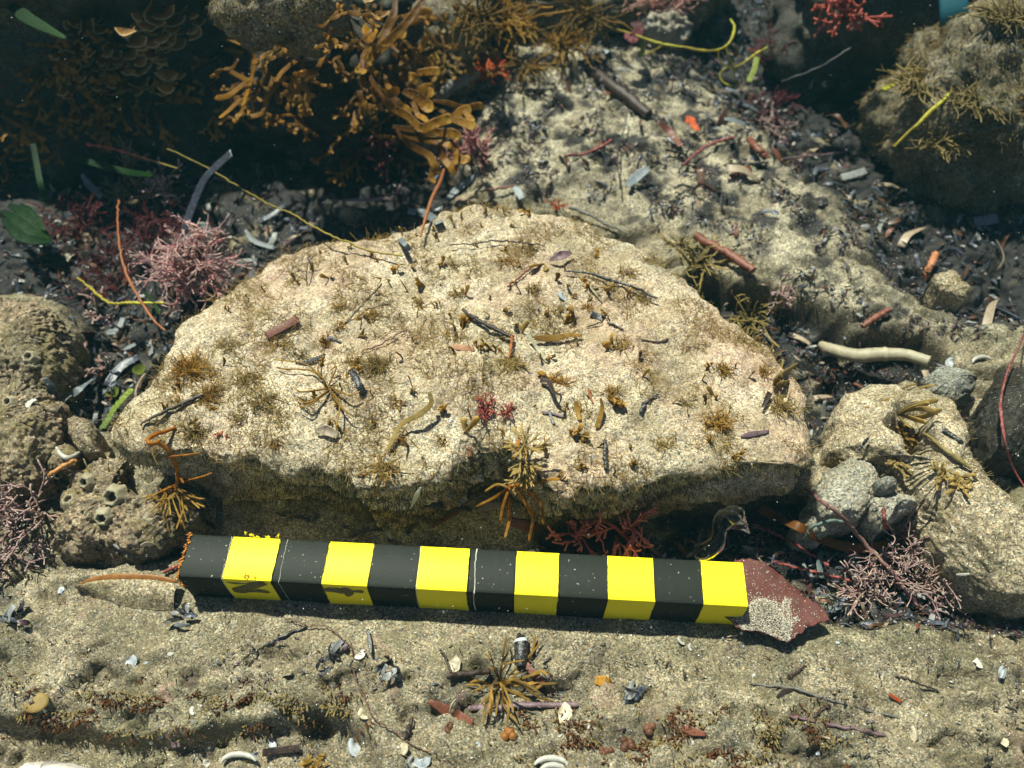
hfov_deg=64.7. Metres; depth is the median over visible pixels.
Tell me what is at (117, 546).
shell
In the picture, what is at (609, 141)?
twig
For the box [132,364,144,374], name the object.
cup weed
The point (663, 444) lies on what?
weed wisp
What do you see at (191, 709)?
shell
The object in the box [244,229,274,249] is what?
strap leaf
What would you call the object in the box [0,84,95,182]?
brown thicket
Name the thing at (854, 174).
strap leaf
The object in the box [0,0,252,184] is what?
boulder
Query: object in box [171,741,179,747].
leaf chip
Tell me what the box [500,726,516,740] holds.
rusty lump
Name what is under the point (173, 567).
twig
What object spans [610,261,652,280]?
weed wisp
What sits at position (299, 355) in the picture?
weed wisp
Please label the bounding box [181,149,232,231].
dark strap
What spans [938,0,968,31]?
teal strip
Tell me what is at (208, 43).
boulder
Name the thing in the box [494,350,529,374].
brown weed
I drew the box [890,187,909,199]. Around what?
leaf fragment
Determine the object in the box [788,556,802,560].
leaf fragment
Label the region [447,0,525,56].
filament weed
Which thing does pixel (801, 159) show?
leaf fragment
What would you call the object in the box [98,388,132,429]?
green ribbon
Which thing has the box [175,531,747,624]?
scale bar
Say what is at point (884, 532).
twig
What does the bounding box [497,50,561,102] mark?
filament weed
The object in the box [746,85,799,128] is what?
red weed
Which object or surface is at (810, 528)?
grey strand
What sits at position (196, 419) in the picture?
sprout
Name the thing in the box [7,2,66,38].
seagrass blade
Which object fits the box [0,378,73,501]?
barnacle rock
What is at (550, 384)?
curled leaf
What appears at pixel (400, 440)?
weed wisp
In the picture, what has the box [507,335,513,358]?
twig
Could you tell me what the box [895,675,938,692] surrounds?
twig
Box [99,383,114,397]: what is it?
leaf fragment
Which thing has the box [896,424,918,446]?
brown weed
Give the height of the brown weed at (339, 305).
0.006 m
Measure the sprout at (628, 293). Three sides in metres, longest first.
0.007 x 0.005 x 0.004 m
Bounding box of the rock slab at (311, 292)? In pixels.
[110,204,813,528]
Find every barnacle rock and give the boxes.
[0,296,91,403]
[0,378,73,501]
[50,450,206,564]
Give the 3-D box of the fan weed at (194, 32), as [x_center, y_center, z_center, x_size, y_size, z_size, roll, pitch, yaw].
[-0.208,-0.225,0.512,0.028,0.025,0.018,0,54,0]
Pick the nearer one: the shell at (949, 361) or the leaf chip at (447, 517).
the leaf chip at (447, 517)
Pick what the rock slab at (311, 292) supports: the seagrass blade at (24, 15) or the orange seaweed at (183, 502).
the orange seaweed at (183, 502)
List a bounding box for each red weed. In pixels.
[545,512,607,555]
[580,506,658,556]
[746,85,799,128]
[750,22,810,88]
[758,102,798,145]
[766,282,796,314]
[811,0,892,36]
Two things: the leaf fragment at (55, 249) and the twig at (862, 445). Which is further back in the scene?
the leaf fragment at (55, 249)
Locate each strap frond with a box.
[373,474,383,498]
[386,391,433,450]
[534,333,581,341]
[574,401,580,419]
[595,398,603,428]
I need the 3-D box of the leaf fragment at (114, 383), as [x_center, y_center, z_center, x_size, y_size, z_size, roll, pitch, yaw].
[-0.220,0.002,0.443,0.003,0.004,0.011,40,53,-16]
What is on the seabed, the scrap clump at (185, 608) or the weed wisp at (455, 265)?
the scrap clump at (185, 608)
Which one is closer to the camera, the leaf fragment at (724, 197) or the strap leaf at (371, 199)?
the leaf fragment at (724, 197)
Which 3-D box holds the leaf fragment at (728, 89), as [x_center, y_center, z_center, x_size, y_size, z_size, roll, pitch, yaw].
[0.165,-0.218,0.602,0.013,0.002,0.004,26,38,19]
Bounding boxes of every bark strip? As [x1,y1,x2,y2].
[264,316,300,339]
[428,699,473,724]
[524,662,545,682]
[729,164,751,179]
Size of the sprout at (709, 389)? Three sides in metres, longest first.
0.006 x 0.006 x 0.004 m
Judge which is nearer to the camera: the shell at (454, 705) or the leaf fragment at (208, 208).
the shell at (454, 705)
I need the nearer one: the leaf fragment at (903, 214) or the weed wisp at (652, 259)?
the weed wisp at (652, 259)
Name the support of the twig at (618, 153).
on the seabed
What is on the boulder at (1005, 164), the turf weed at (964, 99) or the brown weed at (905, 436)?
the turf weed at (964, 99)
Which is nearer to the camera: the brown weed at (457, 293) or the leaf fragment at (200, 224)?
the brown weed at (457, 293)
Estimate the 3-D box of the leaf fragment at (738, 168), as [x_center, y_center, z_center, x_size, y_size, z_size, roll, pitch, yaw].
[0.148,-0.132,0.510,0.030,0.007,0.007,22,35,-10]
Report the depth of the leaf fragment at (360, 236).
0.51 m
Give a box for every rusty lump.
[444,722,452,733]
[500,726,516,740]
[599,746,613,754]
[619,736,635,752]
[643,722,655,735]
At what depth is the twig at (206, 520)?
0.39 m
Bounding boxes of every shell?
[25,398,36,407]
[58,587,64,593]
[60,242,74,260]
[113,543,125,550]
[125,655,136,666]
[140,542,153,546]
[189,706,193,714]
[202,759,209,766]
[221,751,256,762]
[269,740,276,747]
[347,738,360,756]
[355,649,365,659]
[357,708,367,718]
[400,742,407,755]
[406,755,415,767]
[413,756,430,767]
[448,655,460,671]
[449,699,460,713]
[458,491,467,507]
[478,474,483,481]
[492,712,498,721]
[534,755,567,765]
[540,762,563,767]
[558,291,566,300]
[558,702,571,722]
[677,636,684,644]
[805,572,813,584]
[813,453,819,464]
[910,725,917,741]
[945,357,953,365]
[956,573,969,575]
[972,355,991,362]
[972,658,982,667]
[998,665,1005,681]
[1000,737,1008,746]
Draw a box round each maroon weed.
[25,191,131,255]
[53,237,136,304]
[104,202,180,273]
[122,199,191,250]
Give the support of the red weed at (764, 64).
on the boulder at (853, 72)
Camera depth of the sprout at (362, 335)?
0.38 m
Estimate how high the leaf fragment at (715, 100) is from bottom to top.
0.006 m
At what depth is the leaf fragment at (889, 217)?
0.52 m
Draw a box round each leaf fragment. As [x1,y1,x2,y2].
[52,241,76,253]
[59,210,77,220]
[66,401,91,419]
[76,331,95,336]
[86,262,101,272]
[91,411,98,425]
[94,320,107,324]
[96,333,110,339]
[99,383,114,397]
[102,380,116,394]
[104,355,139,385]
[109,279,122,284]
[115,384,129,389]
[125,226,135,236]
[134,373,145,396]
[146,347,153,358]
[164,310,175,327]
[165,314,173,325]
[170,276,176,297]
[187,303,192,313]
[192,222,208,229]
[206,195,215,212]
[236,273,246,279]
[242,265,246,280]
[245,269,257,279]
[260,203,287,221]
[265,232,277,251]
[283,249,300,254]
[289,226,308,234]
[291,220,314,231]
[308,210,315,220]
[309,221,317,233]
[327,230,338,237]
[353,230,366,239]
[360,231,386,239]
[479,95,489,101]
[489,87,496,94]
[529,93,540,97]
[559,155,569,168]
[560,79,571,92]
[581,158,588,167]
[591,140,604,152]
[599,73,615,84]
[607,156,616,166]
[618,67,629,72]
[665,136,683,144]
[666,148,690,162]
[673,183,694,189]
[683,533,696,545]
[690,166,706,172]
[696,168,704,186]
[699,183,716,192]
[712,95,718,105]
[716,107,726,126]
[716,190,727,212]
[722,163,747,165]
[725,88,740,93]
[726,164,760,183]
[732,143,739,157]
[733,99,758,111]
[733,222,738,237]
[748,156,760,161]
[753,76,766,81]
[755,134,761,142]
[757,209,778,214]
[764,332,775,351]
[771,147,781,162]
[771,200,787,206]
[782,138,792,147]
[788,148,801,150]
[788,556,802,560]
[789,332,811,345]
[792,104,804,110]
[794,551,825,557]
[797,152,807,161]
[800,560,806,576]
[802,583,814,598]
[811,132,824,137]
[812,385,821,390]
[813,395,836,399]
[815,550,842,562]
[818,197,827,205]
[821,401,825,416]
[825,375,835,383]
[826,596,832,609]
[829,114,848,128]
[832,565,850,571]
[843,364,849,373]
[847,215,859,229]
[859,600,866,614]
[860,224,870,227]
[867,598,882,622]
[874,181,884,186]
[876,216,893,219]
[876,219,895,230]
[877,207,890,214]
[877,217,887,231]
[878,183,901,189]
[882,218,899,226]
[885,228,894,238]
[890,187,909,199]
[897,227,925,247]
[898,203,909,223]
[909,290,922,294]
[913,589,927,597]
[921,370,928,376]
[924,620,945,624]
[925,613,934,624]
[938,608,953,618]
[951,229,963,235]
[957,214,964,224]
[959,255,970,265]
[961,264,969,278]
[968,614,978,628]
[976,232,980,244]
[982,298,999,324]
[995,308,1020,321]
[996,241,1004,271]
[1006,305,1015,312]
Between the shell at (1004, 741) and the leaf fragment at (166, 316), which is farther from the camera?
the leaf fragment at (166, 316)
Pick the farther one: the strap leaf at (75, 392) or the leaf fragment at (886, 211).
the leaf fragment at (886, 211)
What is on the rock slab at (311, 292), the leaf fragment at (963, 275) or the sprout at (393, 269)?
the sprout at (393, 269)
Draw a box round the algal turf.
[0,0,1023,767]
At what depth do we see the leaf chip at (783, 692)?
0.33 m
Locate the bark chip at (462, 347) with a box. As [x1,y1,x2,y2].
[453,344,473,350]
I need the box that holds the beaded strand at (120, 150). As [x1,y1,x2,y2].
[86,143,177,168]
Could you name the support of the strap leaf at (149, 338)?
on the seabed
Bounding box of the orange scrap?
[685,116,699,131]
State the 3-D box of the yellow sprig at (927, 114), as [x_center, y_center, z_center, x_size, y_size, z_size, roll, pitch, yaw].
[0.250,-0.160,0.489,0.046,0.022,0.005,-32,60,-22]
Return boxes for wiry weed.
[657,228,696,262]
[676,234,732,292]
[726,280,791,349]
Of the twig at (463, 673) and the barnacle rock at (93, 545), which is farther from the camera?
the barnacle rock at (93, 545)
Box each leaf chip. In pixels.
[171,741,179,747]
[295,353,325,364]
[323,336,341,342]
[366,629,371,653]
[425,501,472,511]
[432,510,458,527]
[467,446,471,455]
[542,411,563,416]
[548,410,554,424]
[587,389,593,402]
[590,311,604,320]
[595,675,611,686]
[641,339,668,343]
[681,725,705,735]
[740,430,768,437]
[776,688,792,697]
[888,693,901,702]
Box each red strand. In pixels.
[753,526,828,566]
[773,560,849,581]
[881,507,888,529]
[999,331,1023,486]
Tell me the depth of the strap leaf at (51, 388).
0.41 m
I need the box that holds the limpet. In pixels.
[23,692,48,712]
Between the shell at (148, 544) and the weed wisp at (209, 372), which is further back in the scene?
the weed wisp at (209, 372)
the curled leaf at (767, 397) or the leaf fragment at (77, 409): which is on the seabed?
the leaf fragment at (77, 409)
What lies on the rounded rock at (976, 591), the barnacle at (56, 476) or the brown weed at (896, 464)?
the brown weed at (896, 464)
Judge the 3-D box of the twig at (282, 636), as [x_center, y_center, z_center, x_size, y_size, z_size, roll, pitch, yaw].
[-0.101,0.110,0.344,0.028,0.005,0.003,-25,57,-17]
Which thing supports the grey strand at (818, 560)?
on the seabed
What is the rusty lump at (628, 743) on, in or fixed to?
on the seabed
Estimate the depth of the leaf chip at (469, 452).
0.35 m
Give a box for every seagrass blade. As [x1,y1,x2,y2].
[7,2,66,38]
[30,143,49,203]
[71,155,154,176]
[143,291,160,313]
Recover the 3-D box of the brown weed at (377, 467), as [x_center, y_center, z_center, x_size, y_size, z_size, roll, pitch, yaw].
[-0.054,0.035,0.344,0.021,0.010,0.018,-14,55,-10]
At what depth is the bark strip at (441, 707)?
0.33 m
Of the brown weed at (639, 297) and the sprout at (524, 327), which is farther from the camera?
the brown weed at (639, 297)
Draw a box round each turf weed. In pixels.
[876,54,946,104]
[905,121,975,162]
[941,68,1010,124]
[963,0,1023,35]
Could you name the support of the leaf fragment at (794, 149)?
on the seabed
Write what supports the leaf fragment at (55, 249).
on the seabed
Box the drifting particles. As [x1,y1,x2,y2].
[0,5,1013,767]
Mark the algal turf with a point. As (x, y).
(488, 482)
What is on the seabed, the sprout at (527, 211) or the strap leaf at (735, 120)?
the strap leaf at (735, 120)
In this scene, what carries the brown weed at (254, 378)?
on the rock slab at (311, 292)
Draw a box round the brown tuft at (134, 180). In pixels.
[96,135,179,215]
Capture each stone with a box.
[46,443,86,481]
[67,416,109,463]
[72,574,178,610]
[434,68,480,99]
[636,6,693,50]
[784,514,830,551]
[798,456,879,537]
[855,493,917,542]
[916,365,976,407]
[922,270,973,312]
[966,366,1023,482]
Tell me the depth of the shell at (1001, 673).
0.33 m
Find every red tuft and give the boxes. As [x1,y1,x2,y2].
[214,431,227,438]
[470,392,497,425]
[497,401,515,420]
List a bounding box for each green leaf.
[1,203,52,244]
[637,39,645,57]
[882,73,906,90]
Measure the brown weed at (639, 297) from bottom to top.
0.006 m
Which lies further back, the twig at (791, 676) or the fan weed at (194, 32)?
the fan weed at (194, 32)
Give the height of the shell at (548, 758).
0.002 m
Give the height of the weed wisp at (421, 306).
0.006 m
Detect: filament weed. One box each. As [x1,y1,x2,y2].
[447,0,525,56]
[484,0,573,71]
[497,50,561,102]
[536,0,632,62]
[537,13,603,77]
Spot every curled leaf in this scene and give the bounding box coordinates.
[348,368,367,393]
[540,378,561,408]
[761,391,772,406]
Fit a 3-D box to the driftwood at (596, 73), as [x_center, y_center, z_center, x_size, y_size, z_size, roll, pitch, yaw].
[0.072,-0.208,0.569,0.012,0.014,0.083,-26,58,-18]
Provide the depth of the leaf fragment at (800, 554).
0.38 m
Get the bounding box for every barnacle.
[2,395,18,406]
[21,351,40,364]
[53,473,62,479]
[61,494,75,510]
[78,472,95,489]
[93,506,115,525]
[102,483,128,506]
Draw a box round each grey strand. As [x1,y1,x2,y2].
[802,519,844,547]
[816,549,823,577]
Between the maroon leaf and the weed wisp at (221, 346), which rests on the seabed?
the maroon leaf
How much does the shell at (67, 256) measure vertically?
0.008 m
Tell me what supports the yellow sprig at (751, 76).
on the seabed
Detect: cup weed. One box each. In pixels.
[105,386,118,396]
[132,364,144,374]
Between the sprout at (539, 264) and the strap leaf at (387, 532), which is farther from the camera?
the sprout at (539, 264)
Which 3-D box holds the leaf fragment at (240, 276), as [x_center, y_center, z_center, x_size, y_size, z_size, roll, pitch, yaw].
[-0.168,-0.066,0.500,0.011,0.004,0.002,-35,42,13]
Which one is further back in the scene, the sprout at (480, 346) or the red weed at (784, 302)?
the red weed at (784, 302)
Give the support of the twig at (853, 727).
on the seabed
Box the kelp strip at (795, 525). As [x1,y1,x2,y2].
[758,504,887,552]
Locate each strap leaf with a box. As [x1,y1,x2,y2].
[24,541,49,565]
[43,377,60,400]
[56,377,96,411]
[80,174,102,198]
[106,317,125,334]
[123,343,135,350]
[146,333,152,355]
[215,496,222,524]
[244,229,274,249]
[341,197,391,201]
[379,519,391,538]
[390,229,411,250]
[407,209,443,224]
[445,172,480,200]
[475,501,501,511]
[510,517,541,531]
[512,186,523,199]
[625,166,650,187]
[657,121,682,146]
[724,117,745,125]
[793,359,829,384]
[840,167,867,180]
[973,213,998,226]
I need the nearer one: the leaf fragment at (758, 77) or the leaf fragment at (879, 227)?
the leaf fragment at (879, 227)
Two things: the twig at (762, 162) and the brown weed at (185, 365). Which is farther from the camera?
the twig at (762, 162)
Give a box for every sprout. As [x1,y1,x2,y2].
[159,401,167,409]
[187,417,198,424]
[290,271,298,282]
[309,262,313,270]
[310,389,315,398]
[319,273,332,278]
[355,311,365,320]
[356,366,362,372]
[357,327,365,338]
[357,471,369,476]
[390,263,400,272]
[397,437,408,446]
[415,276,425,288]
[438,255,444,265]
[438,404,447,413]
[448,214,455,226]
[458,314,466,327]
[460,284,469,295]
[461,416,479,433]
[463,313,471,322]
[473,340,483,350]
[482,342,496,351]
[518,209,530,215]
[519,320,528,332]
[529,263,548,271]
[536,370,544,377]
[554,272,560,280]
[556,471,565,480]
[564,305,575,324]
[569,423,583,435]
[580,277,589,288]
[581,431,589,442]
[602,332,614,349]
[604,282,613,291]
[608,396,624,404]
[612,400,625,407]
[622,286,631,299]
[629,459,637,465]
[702,394,706,404]
[704,362,713,368]
[706,385,717,397]
[731,449,744,459]
[901,383,916,389]
[918,384,934,388]
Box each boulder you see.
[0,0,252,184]
[163,0,503,171]
[404,0,485,100]
[494,0,730,42]
[760,0,977,106]
[856,0,1023,215]
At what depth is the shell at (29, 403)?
0.39 m
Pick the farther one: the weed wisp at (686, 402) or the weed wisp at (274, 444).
the weed wisp at (686, 402)
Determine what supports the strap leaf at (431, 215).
on the seabed
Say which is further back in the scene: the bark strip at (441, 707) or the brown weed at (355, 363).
the brown weed at (355, 363)
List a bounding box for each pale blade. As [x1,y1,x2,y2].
[410,487,420,508]
[526,332,547,362]
[578,275,601,300]
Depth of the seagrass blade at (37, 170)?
0.49 m
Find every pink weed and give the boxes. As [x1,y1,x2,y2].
[0,459,61,564]
[0,535,45,580]
[78,286,110,329]
[84,355,106,377]
[125,213,252,318]
[128,156,186,210]
[342,119,414,182]
[438,126,497,175]
[622,0,708,19]
[819,560,924,619]
[844,540,940,606]
[884,506,933,578]
[887,554,961,619]
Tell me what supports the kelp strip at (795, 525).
on the seabed
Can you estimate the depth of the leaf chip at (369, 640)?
0.34 m
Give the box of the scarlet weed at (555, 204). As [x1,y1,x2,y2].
[545,198,568,209]
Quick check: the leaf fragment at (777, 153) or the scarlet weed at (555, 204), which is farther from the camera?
the leaf fragment at (777, 153)
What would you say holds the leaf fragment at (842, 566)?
on the seabed
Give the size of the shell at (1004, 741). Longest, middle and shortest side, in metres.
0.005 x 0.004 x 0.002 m
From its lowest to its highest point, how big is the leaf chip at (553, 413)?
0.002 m
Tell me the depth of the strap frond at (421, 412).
0.35 m
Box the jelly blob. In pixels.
[693,505,750,560]
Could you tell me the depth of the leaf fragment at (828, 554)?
0.38 m
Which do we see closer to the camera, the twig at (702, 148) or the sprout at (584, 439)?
the sprout at (584, 439)
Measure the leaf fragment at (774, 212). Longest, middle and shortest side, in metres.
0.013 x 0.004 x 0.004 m
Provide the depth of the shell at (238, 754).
0.33 m
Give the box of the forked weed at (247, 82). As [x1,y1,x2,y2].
[214,35,324,118]
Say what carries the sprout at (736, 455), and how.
on the rock slab at (311, 292)
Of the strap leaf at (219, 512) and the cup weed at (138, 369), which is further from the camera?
the cup weed at (138, 369)
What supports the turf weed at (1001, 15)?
on the boulder at (1005, 164)
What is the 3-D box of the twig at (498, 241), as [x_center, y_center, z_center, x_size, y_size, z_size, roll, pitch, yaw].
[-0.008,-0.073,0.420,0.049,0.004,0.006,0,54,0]
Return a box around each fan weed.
[49,43,125,100]
[61,14,106,36]
[114,0,184,93]
[118,70,180,95]
[165,5,205,49]
[352,0,389,17]
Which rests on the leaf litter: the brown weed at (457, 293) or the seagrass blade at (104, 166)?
the seagrass blade at (104, 166)
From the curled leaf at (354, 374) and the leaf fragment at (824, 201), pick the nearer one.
the curled leaf at (354, 374)
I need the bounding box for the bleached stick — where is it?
[818,341,931,366]
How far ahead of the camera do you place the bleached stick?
0.44 m
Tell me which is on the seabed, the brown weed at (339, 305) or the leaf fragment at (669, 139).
the leaf fragment at (669, 139)
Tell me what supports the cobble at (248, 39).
on the boulder at (208, 43)
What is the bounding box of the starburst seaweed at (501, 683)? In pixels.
[466,634,556,724]
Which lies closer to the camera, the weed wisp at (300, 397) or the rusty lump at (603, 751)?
the rusty lump at (603, 751)
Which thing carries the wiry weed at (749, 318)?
on the seabed
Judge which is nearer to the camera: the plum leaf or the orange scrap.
the plum leaf
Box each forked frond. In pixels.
[772,360,797,387]
[897,398,941,427]
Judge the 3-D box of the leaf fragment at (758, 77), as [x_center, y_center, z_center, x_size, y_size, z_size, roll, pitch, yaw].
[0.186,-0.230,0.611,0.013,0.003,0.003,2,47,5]
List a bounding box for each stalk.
[76,277,163,304]
[116,200,165,330]
[167,148,402,256]
[285,618,429,751]
[419,168,444,237]
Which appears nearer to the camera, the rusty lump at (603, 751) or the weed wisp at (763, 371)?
the rusty lump at (603, 751)
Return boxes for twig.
[47,459,76,476]
[140,393,203,425]
[162,564,177,573]
[197,511,217,530]
[243,625,306,659]
[305,254,316,284]
[344,284,381,323]
[361,328,406,351]
[394,170,406,195]
[402,717,413,739]
[439,649,451,672]
[446,669,490,678]
[449,239,543,246]
[462,308,510,336]
[468,701,577,711]
[480,185,515,192]
[507,263,534,286]
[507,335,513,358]
[517,54,533,62]
[564,139,611,157]
[566,270,657,298]
[569,205,628,234]
[602,439,607,470]
[607,322,623,330]
[617,114,627,189]
[639,394,658,411]
[681,136,734,166]
[741,161,768,163]
[746,136,769,159]
[749,682,899,718]
[782,40,860,82]
[782,151,846,158]
[787,665,806,679]
[789,714,885,736]
[801,704,830,730]
[804,487,922,609]
[856,437,868,452]
[873,513,914,541]
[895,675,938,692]
[923,432,972,468]
[942,428,963,443]
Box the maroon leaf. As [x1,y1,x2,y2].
[725,558,829,642]
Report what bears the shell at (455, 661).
on the seabed
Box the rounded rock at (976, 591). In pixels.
[812,384,1023,621]
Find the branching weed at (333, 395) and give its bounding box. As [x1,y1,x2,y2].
[273,359,359,425]
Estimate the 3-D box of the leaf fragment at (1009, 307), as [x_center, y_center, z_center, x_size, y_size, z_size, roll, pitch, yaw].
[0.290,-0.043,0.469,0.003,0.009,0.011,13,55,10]
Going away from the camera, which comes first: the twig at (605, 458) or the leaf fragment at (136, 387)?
the twig at (605, 458)
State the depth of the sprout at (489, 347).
0.37 m
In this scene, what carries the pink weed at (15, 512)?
on the seabed
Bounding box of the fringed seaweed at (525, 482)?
[476,422,559,540]
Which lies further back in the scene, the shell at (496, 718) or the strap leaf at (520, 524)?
the strap leaf at (520, 524)
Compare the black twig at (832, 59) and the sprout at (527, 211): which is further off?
the black twig at (832, 59)
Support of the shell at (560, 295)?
on the rock slab at (311, 292)
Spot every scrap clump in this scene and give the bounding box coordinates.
[0,600,30,625]
[163,602,197,626]
[315,638,347,675]
[374,655,398,685]
[622,680,645,704]
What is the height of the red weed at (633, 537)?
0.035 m
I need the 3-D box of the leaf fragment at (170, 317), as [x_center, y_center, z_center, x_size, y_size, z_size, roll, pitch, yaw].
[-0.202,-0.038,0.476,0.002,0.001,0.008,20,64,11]
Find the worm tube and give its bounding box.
[55,446,80,460]
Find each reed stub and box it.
[693,232,756,274]
[922,251,939,278]
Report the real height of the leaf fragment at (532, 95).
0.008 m
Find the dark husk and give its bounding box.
[513,633,527,666]
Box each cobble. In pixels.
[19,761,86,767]
[209,0,352,58]
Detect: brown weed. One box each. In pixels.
[158,344,212,387]
[171,412,211,446]
[185,376,226,417]
[228,361,266,392]
[240,385,288,413]
[296,744,328,767]
[324,296,353,314]
[343,354,365,367]
[355,348,395,378]
[358,448,409,486]
[446,284,463,298]
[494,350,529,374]
[520,241,539,256]
[539,369,578,393]
[608,331,633,354]
[631,286,648,306]
[700,405,734,432]
[713,355,744,379]
[758,386,809,421]
[885,449,912,478]
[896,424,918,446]
[929,459,962,490]
[944,471,979,498]
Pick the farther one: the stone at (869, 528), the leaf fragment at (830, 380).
the leaf fragment at (830, 380)
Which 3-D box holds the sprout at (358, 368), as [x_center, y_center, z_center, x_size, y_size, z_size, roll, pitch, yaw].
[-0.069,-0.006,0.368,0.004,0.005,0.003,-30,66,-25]
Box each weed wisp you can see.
[167,389,183,411]
[194,363,220,379]
[207,337,241,354]
[226,404,247,424]
[263,335,296,352]
[265,434,283,454]
[291,349,311,360]
[293,395,322,412]
[316,327,343,353]
[331,315,349,331]
[356,305,380,322]
[382,394,407,413]
[384,427,418,455]
[411,295,431,310]
[433,433,450,449]
[439,327,473,344]
[440,255,469,272]
[494,248,518,268]
[522,280,546,298]
[552,300,567,316]
[578,301,592,311]
[590,379,630,398]
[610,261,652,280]
[639,247,665,266]
[650,427,678,453]
[677,393,699,408]
[737,326,762,350]
[757,363,776,377]
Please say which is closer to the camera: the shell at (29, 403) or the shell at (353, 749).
the shell at (353, 749)
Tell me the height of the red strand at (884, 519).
0.027 m
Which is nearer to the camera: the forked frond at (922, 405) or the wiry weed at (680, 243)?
the forked frond at (922, 405)
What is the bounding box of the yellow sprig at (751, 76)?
[609,19,767,86]
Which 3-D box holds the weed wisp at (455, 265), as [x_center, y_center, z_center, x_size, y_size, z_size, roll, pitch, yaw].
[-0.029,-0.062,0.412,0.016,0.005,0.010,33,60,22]
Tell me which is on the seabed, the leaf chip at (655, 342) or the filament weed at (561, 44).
the filament weed at (561, 44)
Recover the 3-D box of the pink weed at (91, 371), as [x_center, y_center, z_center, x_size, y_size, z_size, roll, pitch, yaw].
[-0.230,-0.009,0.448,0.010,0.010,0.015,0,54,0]
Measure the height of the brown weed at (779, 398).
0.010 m
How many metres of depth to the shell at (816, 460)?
0.40 m
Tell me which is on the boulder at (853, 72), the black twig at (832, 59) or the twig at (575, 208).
the black twig at (832, 59)
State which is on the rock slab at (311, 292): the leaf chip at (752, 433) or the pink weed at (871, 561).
the leaf chip at (752, 433)
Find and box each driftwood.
[262,744,299,756]
[577,60,651,119]
[860,307,892,328]
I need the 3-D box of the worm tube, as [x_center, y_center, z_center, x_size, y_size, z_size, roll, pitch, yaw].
[-0.211,0.034,0.383,0.010,0.009,0.009,0,54,0]
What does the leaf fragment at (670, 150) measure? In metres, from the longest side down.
0.018 x 0.005 x 0.004 m
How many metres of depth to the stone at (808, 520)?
0.38 m
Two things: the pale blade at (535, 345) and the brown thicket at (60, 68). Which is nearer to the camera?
the pale blade at (535, 345)
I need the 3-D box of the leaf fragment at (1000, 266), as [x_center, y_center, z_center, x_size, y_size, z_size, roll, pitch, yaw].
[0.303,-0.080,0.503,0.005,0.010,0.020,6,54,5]
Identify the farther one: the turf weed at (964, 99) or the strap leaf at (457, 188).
the strap leaf at (457, 188)
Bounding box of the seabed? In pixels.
[0,0,1023,767]
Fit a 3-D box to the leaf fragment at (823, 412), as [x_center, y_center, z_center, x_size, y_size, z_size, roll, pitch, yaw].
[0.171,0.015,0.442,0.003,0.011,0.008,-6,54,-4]
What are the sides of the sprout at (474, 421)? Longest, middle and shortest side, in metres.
0.010 x 0.009 x 0.006 m
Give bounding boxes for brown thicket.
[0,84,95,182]
[13,26,152,135]
[58,70,201,153]
[191,36,319,142]
[276,1,472,120]
[310,95,428,186]
[409,12,520,97]
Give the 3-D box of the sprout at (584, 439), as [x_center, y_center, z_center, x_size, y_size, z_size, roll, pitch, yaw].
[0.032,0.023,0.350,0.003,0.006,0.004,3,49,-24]
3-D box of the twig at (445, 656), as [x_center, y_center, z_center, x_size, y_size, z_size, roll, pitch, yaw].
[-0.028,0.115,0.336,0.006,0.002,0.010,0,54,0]
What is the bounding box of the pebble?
[871,476,896,496]
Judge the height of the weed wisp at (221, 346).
0.006 m
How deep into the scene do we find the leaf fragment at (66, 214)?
0.53 m
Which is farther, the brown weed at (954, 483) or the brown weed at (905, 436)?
the brown weed at (905, 436)
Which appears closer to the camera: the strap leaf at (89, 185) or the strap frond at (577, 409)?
the strap frond at (577, 409)
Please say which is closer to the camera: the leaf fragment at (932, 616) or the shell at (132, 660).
the shell at (132, 660)
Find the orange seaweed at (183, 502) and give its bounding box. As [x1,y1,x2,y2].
[144,426,212,532]
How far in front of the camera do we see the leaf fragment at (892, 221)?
0.51 m
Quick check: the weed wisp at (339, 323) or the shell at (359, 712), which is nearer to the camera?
the shell at (359, 712)
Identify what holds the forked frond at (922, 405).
on the rounded rock at (976, 591)
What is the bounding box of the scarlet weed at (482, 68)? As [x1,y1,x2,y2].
[470,52,510,86]
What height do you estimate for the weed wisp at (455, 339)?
0.008 m
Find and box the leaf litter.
[0,0,1023,767]
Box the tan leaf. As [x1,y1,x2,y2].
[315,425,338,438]
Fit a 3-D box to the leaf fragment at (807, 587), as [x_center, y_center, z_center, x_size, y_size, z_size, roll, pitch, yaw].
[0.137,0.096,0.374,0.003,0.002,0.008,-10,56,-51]
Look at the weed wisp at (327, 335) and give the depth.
0.39 m
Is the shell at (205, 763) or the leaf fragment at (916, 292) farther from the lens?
the leaf fragment at (916, 292)
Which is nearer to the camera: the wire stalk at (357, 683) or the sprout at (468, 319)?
the wire stalk at (357, 683)
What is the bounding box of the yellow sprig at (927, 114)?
[893,93,949,146]
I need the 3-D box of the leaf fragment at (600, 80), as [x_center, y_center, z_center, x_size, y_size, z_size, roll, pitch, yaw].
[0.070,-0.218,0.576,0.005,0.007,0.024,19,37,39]
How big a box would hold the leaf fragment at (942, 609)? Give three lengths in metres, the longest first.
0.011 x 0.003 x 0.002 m
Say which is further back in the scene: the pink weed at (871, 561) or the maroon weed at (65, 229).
the maroon weed at (65, 229)
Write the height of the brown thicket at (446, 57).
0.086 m
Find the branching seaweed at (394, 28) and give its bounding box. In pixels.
[341,0,483,183]
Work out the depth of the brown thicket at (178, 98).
0.54 m
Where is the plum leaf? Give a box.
[549,251,571,260]
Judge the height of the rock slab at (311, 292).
0.064 m

